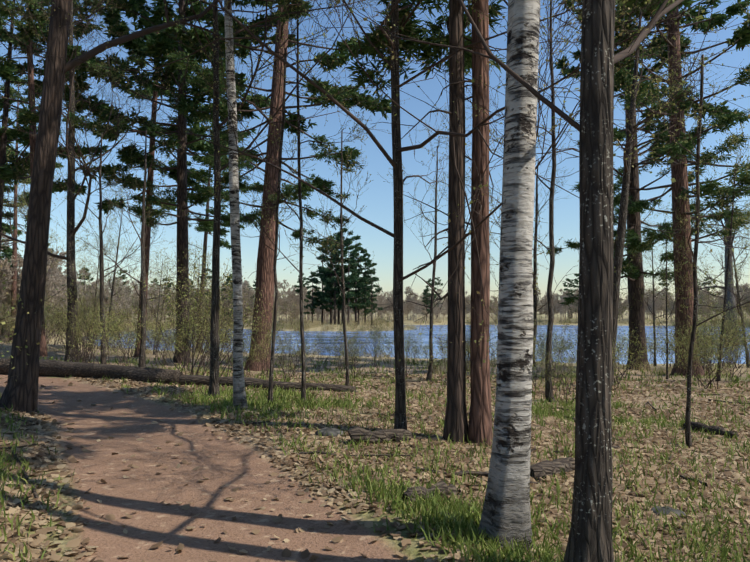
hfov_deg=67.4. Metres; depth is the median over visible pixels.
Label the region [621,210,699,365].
young tree
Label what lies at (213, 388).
thin tree
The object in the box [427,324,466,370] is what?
shrub
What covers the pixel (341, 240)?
sapling
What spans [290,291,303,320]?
tree
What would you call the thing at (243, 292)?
tree
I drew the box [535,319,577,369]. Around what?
shrub
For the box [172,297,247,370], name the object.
shrub
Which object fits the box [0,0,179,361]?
pine tree
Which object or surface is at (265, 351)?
shrub
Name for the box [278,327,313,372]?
shrub
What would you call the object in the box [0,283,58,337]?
shrub
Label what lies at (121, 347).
shrub
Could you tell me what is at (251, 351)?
shrub
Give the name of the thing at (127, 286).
tree
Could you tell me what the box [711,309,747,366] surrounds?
shrub
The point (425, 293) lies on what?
pine
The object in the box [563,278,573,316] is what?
pine
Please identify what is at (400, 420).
branchy tree
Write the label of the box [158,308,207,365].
shrub
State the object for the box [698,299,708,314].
tree
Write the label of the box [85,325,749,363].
lake water
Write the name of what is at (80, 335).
shrub
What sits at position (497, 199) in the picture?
sapling
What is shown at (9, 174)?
pine tree
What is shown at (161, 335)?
shrub
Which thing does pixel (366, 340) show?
shrub
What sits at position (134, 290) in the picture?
tree
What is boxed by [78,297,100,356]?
shrub
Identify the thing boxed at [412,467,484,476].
stick
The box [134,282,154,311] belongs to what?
tree
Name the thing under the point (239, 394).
birch tree
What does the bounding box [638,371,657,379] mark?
reeds
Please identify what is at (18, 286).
tree
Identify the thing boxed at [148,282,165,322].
tree
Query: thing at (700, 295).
tree
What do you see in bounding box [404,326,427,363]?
shrub
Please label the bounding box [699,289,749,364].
shrub
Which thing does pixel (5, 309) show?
tree
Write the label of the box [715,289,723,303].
tree
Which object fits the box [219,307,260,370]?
shrub
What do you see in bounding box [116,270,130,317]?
pine
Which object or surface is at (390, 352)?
shrub
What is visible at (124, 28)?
pine tree
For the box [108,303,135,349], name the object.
shrub
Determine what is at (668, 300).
tree
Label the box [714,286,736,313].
tree
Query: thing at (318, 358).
shrub
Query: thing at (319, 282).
pine
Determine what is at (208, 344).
shrub
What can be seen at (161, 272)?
young tree
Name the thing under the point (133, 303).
tree
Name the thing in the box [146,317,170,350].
shrub
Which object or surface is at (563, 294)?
tree
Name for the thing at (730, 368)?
shrub
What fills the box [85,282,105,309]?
tree
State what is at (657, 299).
tree
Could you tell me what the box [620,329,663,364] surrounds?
shrub
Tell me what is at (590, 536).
dark tree
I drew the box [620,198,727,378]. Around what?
young tree
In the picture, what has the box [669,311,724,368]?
shrub
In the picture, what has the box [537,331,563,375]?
shrub
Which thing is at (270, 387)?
sapling
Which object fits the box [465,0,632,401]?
sapling
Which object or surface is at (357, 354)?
shrub
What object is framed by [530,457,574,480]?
log
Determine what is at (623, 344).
shrub
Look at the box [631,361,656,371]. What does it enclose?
reeds
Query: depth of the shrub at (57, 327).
42.18 m
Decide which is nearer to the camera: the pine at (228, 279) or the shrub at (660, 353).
the shrub at (660, 353)
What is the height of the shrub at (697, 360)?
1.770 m
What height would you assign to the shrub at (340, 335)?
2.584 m
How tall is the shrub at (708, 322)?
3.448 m
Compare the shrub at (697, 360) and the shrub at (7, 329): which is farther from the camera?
the shrub at (7, 329)
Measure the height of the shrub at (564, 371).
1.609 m
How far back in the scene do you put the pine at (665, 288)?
199.96 m
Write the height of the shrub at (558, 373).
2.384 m
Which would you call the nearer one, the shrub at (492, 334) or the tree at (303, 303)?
the shrub at (492, 334)
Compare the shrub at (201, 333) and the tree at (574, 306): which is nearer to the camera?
the shrub at (201, 333)
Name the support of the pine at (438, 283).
on the terrain at (144, 490)
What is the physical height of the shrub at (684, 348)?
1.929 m
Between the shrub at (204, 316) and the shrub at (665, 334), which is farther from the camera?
the shrub at (204, 316)
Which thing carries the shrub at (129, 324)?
on the terrain at (144, 490)
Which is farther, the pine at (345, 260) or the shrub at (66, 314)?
the pine at (345, 260)
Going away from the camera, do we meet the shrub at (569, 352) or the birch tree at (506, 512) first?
the birch tree at (506, 512)
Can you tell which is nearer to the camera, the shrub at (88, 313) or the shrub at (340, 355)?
the shrub at (340, 355)
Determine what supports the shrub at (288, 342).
on the terrain at (144, 490)
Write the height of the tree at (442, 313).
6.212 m
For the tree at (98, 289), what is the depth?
111.94 m
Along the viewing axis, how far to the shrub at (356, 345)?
26.70 m
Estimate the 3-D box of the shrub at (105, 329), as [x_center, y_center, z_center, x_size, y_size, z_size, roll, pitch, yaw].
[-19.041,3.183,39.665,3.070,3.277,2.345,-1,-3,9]
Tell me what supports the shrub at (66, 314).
on the terrain at (144, 490)
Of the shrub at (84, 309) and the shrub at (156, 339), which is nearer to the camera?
the shrub at (84, 309)
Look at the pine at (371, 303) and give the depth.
122.67 m
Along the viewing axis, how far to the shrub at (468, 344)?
22.77 m
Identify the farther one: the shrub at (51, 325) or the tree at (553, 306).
the tree at (553, 306)
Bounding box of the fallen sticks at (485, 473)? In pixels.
[0,375,749,510]
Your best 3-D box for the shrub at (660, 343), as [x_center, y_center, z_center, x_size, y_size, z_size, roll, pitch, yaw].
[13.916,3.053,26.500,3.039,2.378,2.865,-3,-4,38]
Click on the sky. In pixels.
(377, 196)
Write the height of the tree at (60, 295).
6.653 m
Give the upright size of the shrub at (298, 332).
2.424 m
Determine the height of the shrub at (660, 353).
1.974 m
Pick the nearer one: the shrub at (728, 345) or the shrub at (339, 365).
the shrub at (339, 365)
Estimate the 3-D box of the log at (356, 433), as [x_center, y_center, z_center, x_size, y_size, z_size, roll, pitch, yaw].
[0.070,2.029,7.331,0.849,0.295,0.250,1,-3,-15]
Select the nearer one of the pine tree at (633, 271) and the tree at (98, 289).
the pine tree at (633, 271)
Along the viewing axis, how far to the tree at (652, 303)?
167.45 m
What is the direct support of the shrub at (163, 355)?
on the terrain at (144, 490)
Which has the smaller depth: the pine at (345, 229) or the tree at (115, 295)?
the tree at (115, 295)
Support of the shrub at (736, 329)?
on the terrain at (144, 490)
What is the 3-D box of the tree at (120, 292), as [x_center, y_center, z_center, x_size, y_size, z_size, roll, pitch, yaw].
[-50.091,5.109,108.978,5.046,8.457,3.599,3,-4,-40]
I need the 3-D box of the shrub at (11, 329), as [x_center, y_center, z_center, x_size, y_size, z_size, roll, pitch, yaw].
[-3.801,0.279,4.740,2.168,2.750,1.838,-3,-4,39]
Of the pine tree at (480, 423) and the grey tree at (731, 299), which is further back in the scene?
the grey tree at (731, 299)
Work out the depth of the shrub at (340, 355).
22.04 m
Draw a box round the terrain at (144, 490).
[0,313,749,561]
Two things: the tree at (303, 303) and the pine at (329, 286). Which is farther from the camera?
the tree at (303, 303)
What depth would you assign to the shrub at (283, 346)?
27.32 m
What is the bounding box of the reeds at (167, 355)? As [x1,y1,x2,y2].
[158,351,173,357]
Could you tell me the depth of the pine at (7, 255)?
69.69 m
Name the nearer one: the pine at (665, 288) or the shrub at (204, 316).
the shrub at (204, 316)
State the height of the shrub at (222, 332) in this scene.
3.860 m
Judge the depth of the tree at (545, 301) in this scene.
173.34 m
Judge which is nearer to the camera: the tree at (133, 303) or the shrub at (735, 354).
the shrub at (735, 354)
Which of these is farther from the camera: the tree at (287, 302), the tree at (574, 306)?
the tree at (574, 306)
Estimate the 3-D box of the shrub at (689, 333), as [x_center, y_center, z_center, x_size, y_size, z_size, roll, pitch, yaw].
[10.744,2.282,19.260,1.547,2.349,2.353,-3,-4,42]
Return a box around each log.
[0,358,182,383]
[178,375,355,391]
[348,426,411,444]
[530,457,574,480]
[683,421,738,437]
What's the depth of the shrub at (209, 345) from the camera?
22.08 m
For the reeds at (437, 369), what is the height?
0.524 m
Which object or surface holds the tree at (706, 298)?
on the terrain at (144, 490)
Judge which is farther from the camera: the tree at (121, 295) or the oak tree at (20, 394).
the tree at (121, 295)
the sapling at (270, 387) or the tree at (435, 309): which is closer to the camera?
the sapling at (270, 387)
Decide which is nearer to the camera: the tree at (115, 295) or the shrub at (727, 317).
the shrub at (727, 317)
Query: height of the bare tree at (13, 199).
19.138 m
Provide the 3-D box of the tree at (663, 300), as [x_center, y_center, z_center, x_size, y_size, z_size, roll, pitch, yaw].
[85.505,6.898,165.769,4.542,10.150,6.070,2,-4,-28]
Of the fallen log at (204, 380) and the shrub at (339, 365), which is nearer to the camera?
the fallen log at (204, 380)
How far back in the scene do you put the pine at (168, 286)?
131.33 m
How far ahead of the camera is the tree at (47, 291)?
55.70 m
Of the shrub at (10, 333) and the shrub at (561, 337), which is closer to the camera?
the shrub at (561, 337)
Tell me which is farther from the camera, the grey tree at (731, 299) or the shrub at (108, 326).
the grey tree at (731, 299)
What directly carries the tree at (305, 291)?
on the terrain at (144, 490)
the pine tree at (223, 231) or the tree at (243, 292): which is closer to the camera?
the pine tree at (223, 231)
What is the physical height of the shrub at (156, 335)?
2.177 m
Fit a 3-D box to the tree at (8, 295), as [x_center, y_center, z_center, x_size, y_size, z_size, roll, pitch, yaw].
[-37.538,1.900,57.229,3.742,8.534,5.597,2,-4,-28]
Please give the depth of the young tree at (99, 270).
35.81 m
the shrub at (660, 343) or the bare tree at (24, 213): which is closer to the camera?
the shrub at (660, 343)
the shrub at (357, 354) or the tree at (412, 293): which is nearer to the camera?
the shrub at (357, 354)
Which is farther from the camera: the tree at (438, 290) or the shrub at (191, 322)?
the tree at (438, 290)
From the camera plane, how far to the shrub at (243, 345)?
22.98 m
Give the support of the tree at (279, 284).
on the terrain at (144, 490)
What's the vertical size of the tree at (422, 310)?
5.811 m
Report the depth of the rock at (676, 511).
4.59 m
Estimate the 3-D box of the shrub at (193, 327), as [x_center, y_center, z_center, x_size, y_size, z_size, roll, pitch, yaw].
[-4.952,1.032,15.393,3.559,3.553,2.339,-2,-4,34]
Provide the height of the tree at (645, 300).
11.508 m
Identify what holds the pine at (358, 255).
on the terrain at (144, 490)
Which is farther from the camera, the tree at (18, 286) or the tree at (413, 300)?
the tree at (413, 300)
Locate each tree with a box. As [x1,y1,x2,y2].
[0,0,67,283]
[0,0,119,356]
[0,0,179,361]
[0,0,371,413]
[0,0,749,429]
[0,75,63,340]
[0,107,26,253]
[0,231,22,284]
[0,260,17,324]
[0,260,20,338]
[0,295,15,327]
[1,274,20,324]
[2,142,28,232]
[6,163,97,276]
[20,259,64,333]
[35,0,277,362]
[44,276,66,343]
[45,251,67,338]
[45,281,58,316]
[46,249,78,339]
[46,275,65,326]
[47,246,83,300]
[75,209,133,342]
[75,234,137,314]
[76,0,235,356]
[76,268,95,305]
[82,181,164,344]
[83,278,108,305]
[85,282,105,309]
[99,183,175,299]
[99,278,130,313]
[99,281,128,320]
[106,287,128,318]
[114,282,131,309]
[121,280,138,316]
[123,280,138,321]
[129,294,138,318]
[131,277,139,308]
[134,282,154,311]
[147,255,176,351]
[147,286,160,316]
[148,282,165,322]
[149,246,175,354]
[153,237,211,306]
[155,287,172,321]
[160,0,390,370]
[165,241,211,356]
[167,116,247,350]
[175,0,404,398]
[219,291,232,317]
[224,0,380,409]
[242,280,252,322]
[244,288,254,319]
[273,280,286,310]
[273,280,292,322]
[278,300,291,323]
[280,291,292,319]
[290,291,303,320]
[293,293,310,313]
[296,285,313,321]
[300,0,749,561]
[311,306,321,318]
[339,0,557,446]
[371,0,699,443]
[373,295,387,319]
[383,290,392,321]
[403,287,415,317]
[404,286,414,307]
[405,292,419,320]
[409,296,418,315]
[410,304,420,323]
[418,303,425,321]
[434,289,445,318]
[434,300,447,316]
[436,303,446,321]
[465,297,470,319]
[477,0,539,550]
[489,0,746,385]
[490,297,497,318]
[537,294,557,311]
[546,295,556,313]
[547,0,734,370]
[553,289,567,321]
[557,297,573,319]
[569,0,749,375]
[570,294,577,317]
[619,302,628,319]
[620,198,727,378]
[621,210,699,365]
[643,124,749,380]
[644,285,650,310]
[644,292,657,317]
[644,294,658,319]
[646,289,661,319]
[646,302,659,323]
[655,287,672,309]
[657,288,669,309]
[691,167,749,344]
[697,286,711,320]
[698,202,749,367]
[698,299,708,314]
[699,291,714,308]
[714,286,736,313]
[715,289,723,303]
[725,209,749,313]
[735,285,747,307]
[739,283,749,311]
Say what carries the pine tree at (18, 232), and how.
on the terrain at (144, 490)
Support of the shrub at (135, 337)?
on the terrain at (144, 490)
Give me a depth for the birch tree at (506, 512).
3.91 m
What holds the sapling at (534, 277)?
on the terrain at (144, 490)
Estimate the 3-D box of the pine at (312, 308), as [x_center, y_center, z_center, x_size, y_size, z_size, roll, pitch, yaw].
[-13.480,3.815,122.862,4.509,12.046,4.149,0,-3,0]
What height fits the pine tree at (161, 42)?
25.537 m
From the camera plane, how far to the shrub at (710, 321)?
26.99 m
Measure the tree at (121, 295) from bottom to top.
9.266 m
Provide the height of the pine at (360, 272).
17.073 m
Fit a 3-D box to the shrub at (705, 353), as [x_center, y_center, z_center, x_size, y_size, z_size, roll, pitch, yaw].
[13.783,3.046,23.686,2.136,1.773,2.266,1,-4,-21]
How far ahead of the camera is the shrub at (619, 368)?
16.09 m
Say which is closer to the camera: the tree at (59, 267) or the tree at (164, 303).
the tree at (59, 267)
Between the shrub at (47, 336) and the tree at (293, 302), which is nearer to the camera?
the shrub at (47, 336)
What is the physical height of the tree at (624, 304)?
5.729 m
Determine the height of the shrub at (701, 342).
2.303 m
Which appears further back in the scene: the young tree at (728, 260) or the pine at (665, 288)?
the pine at (665, 288)
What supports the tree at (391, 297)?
on the terrain at (144, 490)
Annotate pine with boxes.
[0,253,11,334]
[77,267,90,320]
[82,270,93,296]
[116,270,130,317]
[161,279,174,314]
[195,268,211,312]
[221,276,232,317]
[292,273,308,298]
[303,271,321,324]
[310,247,334,323]
[313,239,345,324]
[319,252,346,323]
[323,227,355,324]
[324,235,354,324]
[332,237,364,324]
[344,235,370,324]
[346,247,370,322]
[354,252,378,324]
[362,262,382,323]
[422,288,430,319]
[424,278,438,319]
[434,277,442,317]
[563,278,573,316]
[566,289,576,318]
[568,274,578,310]
[568,279,574,314]
[657,279,668,317]
[701,277,716,309]
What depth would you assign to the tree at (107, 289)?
108.23 m
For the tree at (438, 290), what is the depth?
189.59 m
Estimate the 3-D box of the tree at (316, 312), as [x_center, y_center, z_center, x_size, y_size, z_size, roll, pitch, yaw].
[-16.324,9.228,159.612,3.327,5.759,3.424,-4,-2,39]
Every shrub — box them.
[0,230,85,384]
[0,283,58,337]
[0,300,12,342]
[0,309,13,343]
[0,311,14,343]
[7,294,91,348]
[42,315,99,355]
[43,262,129,362]
[44,302,90,346]
[45,305,66,344]
[45,309,59,341]
[46,300,78,343]
[47,283,145,362]
[47,302,79,348]
[59,305,150,364]
[64,295,110,362]
[65,318,115,361]
[77,292,111,348]
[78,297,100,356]
[90,304,120,347]
[94,293,163,365]
[99,315,139,363]
[106,281,193,365]
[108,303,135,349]
[109,294,162,357]
[122,252,257,374]
[123,313,160,349]
[134,319,173,356]
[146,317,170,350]
[146,321,169,351]
[147,311,169,350]
[148,291,220,353]
[149,316,232,370]
[150,319,174,352]
[153,243,267,374]
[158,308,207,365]
[161,258,299,376]
[163,312,191,364]
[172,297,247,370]
[180,288,248,366]
[188,322,260,369]
[189,304,203,354]
[189,312,208,354]
[191,305,233,352]
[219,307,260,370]
[219,323,255,361]
[228,328,262,371]
[243,307,288,345]
[244,318,286,376]
[247,309,287,374]
[262,301,328,381]
[275,333,295,360]
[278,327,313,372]
[286,316,312,358]
[295,330,342,368]
[306,330,323,358]
[314,326,332,358]
[319,342,364,372]
[321,329,350,361]
[322,321,368,370]
[329,319,355,354]
[330,324,386,378]
[341,333,368,366]
[344,333,376,372]
[346,308,392,369]
[347,333,364,365]
[350,314,392,366]
[358,332,372,355]
[374,328,406,372]
[378,323,427,375]
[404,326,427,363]
[405,334,423,362]
[407,337,443,372]
[417,319,469,383]
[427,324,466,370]
[436,322,470,370]
[446,317,496,369]
[465,321,495,362]
[466,346,496,374]
[489,293,534,357]
[489,306,497,360]
[491,330,574,386]
[532,331,560,377]
[532,341,616,402]
[533,310,577,394]
[534,314,576,379]
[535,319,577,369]
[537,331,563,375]
[560,338,576,369]
[575,339,648,389]
[612,309,654,384]
[614,289,663,377]
[617,334,628,362]
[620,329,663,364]
[645,310,701,365]
[646,322,707,363]
[646,334,660,363]
[647,331,669,364]
[648,283,749,388]
[663,321,746,374]
[663,328,711,380]
[664,314,713,380]
[665,334,749,386]
[667,295,747,363]
[668,319,749,371]
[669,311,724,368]
[672,325,725,383]
[672,338,734,371]
[678,328,738,376]
[697,298,729,367]
[697,312,749,380]
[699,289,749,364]
[706,318,749,382]
[711,300,749,368]
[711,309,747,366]
[714,328,749,366]
[716,297,749,363]
[717,338,749,368]
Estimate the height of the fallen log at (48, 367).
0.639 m
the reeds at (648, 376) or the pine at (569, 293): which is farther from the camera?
the pine at (569, 293)
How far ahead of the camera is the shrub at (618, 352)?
17.86 m
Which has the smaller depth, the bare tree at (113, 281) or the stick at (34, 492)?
the stick at (34, 492)
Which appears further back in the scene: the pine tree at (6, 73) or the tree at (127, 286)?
the tree at (127, 286)
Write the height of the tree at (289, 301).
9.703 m
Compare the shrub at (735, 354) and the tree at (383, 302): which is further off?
the tree at (383, 302)
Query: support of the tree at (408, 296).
on the terrain at (144, 490)
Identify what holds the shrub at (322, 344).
on the terrain at (144, 490)
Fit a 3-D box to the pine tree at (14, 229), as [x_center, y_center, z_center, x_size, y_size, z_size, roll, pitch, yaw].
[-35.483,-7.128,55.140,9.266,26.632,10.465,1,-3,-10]
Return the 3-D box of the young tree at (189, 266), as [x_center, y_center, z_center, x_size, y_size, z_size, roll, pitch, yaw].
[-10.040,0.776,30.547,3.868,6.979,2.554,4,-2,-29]
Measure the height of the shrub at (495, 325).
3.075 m
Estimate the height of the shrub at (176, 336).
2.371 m
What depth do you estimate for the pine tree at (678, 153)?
22.03 m
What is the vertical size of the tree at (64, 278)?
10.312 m
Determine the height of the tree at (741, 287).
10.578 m
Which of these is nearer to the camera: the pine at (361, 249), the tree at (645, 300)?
the pine at (361, 249)
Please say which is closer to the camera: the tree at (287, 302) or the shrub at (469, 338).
the shrub at (469, 338)
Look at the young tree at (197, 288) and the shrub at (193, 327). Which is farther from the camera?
the young tree at (197, 288)
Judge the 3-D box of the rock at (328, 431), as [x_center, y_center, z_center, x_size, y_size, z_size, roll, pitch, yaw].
[-0.620,2.099,7.771,0.398,0.141,0.311,-2,-4,30]
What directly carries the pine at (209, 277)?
on the terrain at (144, 490)
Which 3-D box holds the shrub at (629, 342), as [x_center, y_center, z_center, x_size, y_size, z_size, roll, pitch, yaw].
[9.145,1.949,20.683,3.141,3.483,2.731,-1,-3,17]
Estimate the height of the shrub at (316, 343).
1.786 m
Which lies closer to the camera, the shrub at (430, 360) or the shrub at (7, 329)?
the shrub at (430, 360)
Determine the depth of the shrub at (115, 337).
22.14 m
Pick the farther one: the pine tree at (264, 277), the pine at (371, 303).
the pine at (371, 303)
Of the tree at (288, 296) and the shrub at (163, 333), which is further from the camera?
the tree at (288, 296)
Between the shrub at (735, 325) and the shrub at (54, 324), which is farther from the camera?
the shrub at (54, 324)
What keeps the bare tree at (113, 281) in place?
on the terrain at (144, 490)
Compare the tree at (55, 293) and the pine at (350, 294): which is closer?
the tree at (55, 293)
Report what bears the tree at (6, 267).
on the terrain at (144, 490)
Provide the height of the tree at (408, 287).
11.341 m
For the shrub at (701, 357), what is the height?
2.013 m
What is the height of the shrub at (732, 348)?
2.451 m
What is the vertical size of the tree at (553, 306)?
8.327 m
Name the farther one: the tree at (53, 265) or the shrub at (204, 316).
the tree at (53, 265)
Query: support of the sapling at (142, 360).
on the terrain at (144, 490)
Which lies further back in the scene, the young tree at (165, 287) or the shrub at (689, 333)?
the young tree at (165, 287)
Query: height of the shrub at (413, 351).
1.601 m
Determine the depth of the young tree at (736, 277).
28.19 m
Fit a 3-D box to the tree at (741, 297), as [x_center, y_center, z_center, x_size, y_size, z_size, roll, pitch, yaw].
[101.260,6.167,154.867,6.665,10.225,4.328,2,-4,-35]
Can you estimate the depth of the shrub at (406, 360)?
20.07 m
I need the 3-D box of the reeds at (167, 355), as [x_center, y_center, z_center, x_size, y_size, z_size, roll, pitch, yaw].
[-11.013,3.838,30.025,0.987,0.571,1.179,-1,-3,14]
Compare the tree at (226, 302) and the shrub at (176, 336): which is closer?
the shrub at (176, 336)
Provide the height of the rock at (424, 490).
0.172 m
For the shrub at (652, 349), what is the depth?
35.21 m
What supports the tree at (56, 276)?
on the terrain at (144, 490)
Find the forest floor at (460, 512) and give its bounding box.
[0,356,749,561]
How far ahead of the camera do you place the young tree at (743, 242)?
19.36 m
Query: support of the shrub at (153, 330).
on the terrain at (144, 490)
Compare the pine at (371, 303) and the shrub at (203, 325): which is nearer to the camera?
the shrub at (203, 325)
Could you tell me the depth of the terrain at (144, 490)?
5.72 m
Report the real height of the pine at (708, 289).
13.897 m
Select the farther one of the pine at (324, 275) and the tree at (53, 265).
the pine at (324, 275)
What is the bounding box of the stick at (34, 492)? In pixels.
[10,449,38,497]
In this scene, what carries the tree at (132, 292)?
on the terrain at (144, 490)
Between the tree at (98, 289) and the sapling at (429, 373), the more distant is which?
the tree at (98, 289)
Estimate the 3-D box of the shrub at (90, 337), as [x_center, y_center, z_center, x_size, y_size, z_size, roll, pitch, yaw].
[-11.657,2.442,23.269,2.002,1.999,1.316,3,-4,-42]
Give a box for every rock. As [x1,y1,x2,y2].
[315,427,343,436]
[402,480,457,501]
[651,506,685,517]
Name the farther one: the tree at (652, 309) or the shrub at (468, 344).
the tree at (652, 309)
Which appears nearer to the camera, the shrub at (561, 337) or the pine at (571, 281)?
the shrub at (561, 337)
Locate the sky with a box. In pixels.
[0,0,749,313]
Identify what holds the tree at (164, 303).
on the terrain at (144, 490)
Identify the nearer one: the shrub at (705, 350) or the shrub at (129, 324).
the shrub at (705, 350)
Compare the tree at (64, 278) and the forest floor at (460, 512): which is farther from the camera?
the tree at (64, 278)
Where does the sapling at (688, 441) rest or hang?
on the terrain at (144, 490)
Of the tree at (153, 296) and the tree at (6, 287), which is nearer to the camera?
the tree at (6, 287)
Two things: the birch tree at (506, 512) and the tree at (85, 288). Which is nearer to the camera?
the birch tree at (506, 512)
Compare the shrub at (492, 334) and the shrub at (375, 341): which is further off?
the shrub at (492, 334)
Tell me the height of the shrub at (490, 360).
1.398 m
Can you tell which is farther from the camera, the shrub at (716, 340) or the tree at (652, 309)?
the tree at (652, 309)
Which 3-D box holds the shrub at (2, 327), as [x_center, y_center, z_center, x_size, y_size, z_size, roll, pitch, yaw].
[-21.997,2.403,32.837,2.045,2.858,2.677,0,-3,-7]
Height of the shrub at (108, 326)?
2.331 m
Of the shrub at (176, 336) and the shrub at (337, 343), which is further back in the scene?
the shrub at (337, 343)
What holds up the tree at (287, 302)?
on the terrain at (144, 490)
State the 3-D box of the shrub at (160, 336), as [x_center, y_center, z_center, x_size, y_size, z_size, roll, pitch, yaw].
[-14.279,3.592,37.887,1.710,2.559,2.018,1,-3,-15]
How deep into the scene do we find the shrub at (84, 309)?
22.86 m
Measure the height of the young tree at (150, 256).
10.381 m
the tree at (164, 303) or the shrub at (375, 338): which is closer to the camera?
the shrub at (375, 338)
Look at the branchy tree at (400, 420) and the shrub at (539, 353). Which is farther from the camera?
the shrub at (539, 353)
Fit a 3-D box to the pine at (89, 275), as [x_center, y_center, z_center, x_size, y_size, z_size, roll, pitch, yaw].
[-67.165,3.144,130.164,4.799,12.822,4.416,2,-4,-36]
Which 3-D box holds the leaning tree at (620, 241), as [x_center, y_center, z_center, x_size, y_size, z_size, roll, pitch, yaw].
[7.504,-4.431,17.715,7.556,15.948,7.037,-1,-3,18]
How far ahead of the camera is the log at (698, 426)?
9.79 m
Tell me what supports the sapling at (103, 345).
on the terrain at (144, 490)
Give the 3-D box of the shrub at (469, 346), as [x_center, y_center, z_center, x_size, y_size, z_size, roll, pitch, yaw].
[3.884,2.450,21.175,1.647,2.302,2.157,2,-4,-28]
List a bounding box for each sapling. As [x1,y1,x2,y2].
[50,90,181,366]
[54,110,177,363]
[185,0,374,401]
[192,17,332,402]
[276,122,370,385]
[347,103,470,379]
[439,124,631,313]
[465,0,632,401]
[490,143,573,366]
[620,32,749,447]
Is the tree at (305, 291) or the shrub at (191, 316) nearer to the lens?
the shrub at (191, 316)
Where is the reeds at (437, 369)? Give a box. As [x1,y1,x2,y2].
[426,364,444,373]
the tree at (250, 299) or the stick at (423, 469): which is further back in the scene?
the tree at (250, 299)
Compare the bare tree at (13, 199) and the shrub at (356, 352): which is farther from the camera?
the bare tree at (13, 199)
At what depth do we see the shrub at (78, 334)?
27.07 m
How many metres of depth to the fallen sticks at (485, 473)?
6.74 m
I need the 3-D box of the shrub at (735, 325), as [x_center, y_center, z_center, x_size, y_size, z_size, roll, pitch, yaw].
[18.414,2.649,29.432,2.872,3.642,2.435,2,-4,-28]
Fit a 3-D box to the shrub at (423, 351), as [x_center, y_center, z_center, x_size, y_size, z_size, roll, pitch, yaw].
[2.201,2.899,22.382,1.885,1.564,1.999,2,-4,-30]
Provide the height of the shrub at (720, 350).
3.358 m
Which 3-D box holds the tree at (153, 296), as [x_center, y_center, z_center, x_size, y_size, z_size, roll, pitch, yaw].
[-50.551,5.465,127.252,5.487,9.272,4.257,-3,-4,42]
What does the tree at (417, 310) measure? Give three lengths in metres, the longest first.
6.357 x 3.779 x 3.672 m
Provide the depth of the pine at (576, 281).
177.37 m
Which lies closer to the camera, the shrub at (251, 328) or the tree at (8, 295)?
the shrub at (251, 328)
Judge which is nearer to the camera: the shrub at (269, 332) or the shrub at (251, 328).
the shrub at (269, 332)
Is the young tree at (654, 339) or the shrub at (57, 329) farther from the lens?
the shrub at (57, 329)
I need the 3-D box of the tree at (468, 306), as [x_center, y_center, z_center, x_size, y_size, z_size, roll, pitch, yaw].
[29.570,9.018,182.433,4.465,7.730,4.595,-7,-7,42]
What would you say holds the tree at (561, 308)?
on the terrain at (144, 490)
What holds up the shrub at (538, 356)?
on the terrain at (144, 490)
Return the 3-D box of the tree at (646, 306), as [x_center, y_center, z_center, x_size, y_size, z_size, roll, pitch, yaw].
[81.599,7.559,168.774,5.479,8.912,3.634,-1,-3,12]
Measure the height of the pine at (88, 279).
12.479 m
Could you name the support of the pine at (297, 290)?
on the terrain at (144, 490)
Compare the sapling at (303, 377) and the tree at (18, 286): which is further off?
the tree at (18, 286)
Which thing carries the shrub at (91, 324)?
on the terrain at (144, 490)
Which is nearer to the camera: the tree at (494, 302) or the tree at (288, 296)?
the tree at (288, 296)
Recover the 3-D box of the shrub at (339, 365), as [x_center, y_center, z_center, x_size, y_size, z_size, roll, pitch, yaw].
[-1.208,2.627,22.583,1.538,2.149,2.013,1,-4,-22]
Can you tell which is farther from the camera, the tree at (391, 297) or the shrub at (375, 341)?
the tree at (391, 297)
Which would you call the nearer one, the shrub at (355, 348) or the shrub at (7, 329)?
the shrub at (355, 348)
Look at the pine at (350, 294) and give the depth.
120.64 m
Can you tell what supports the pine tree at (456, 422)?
on the terrain at (144, 490)
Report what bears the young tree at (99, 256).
on the terrain at (144, 490)
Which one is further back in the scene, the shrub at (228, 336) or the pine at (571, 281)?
the pine at (571, 281)
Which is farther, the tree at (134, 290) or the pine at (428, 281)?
the pine at (428, 281)

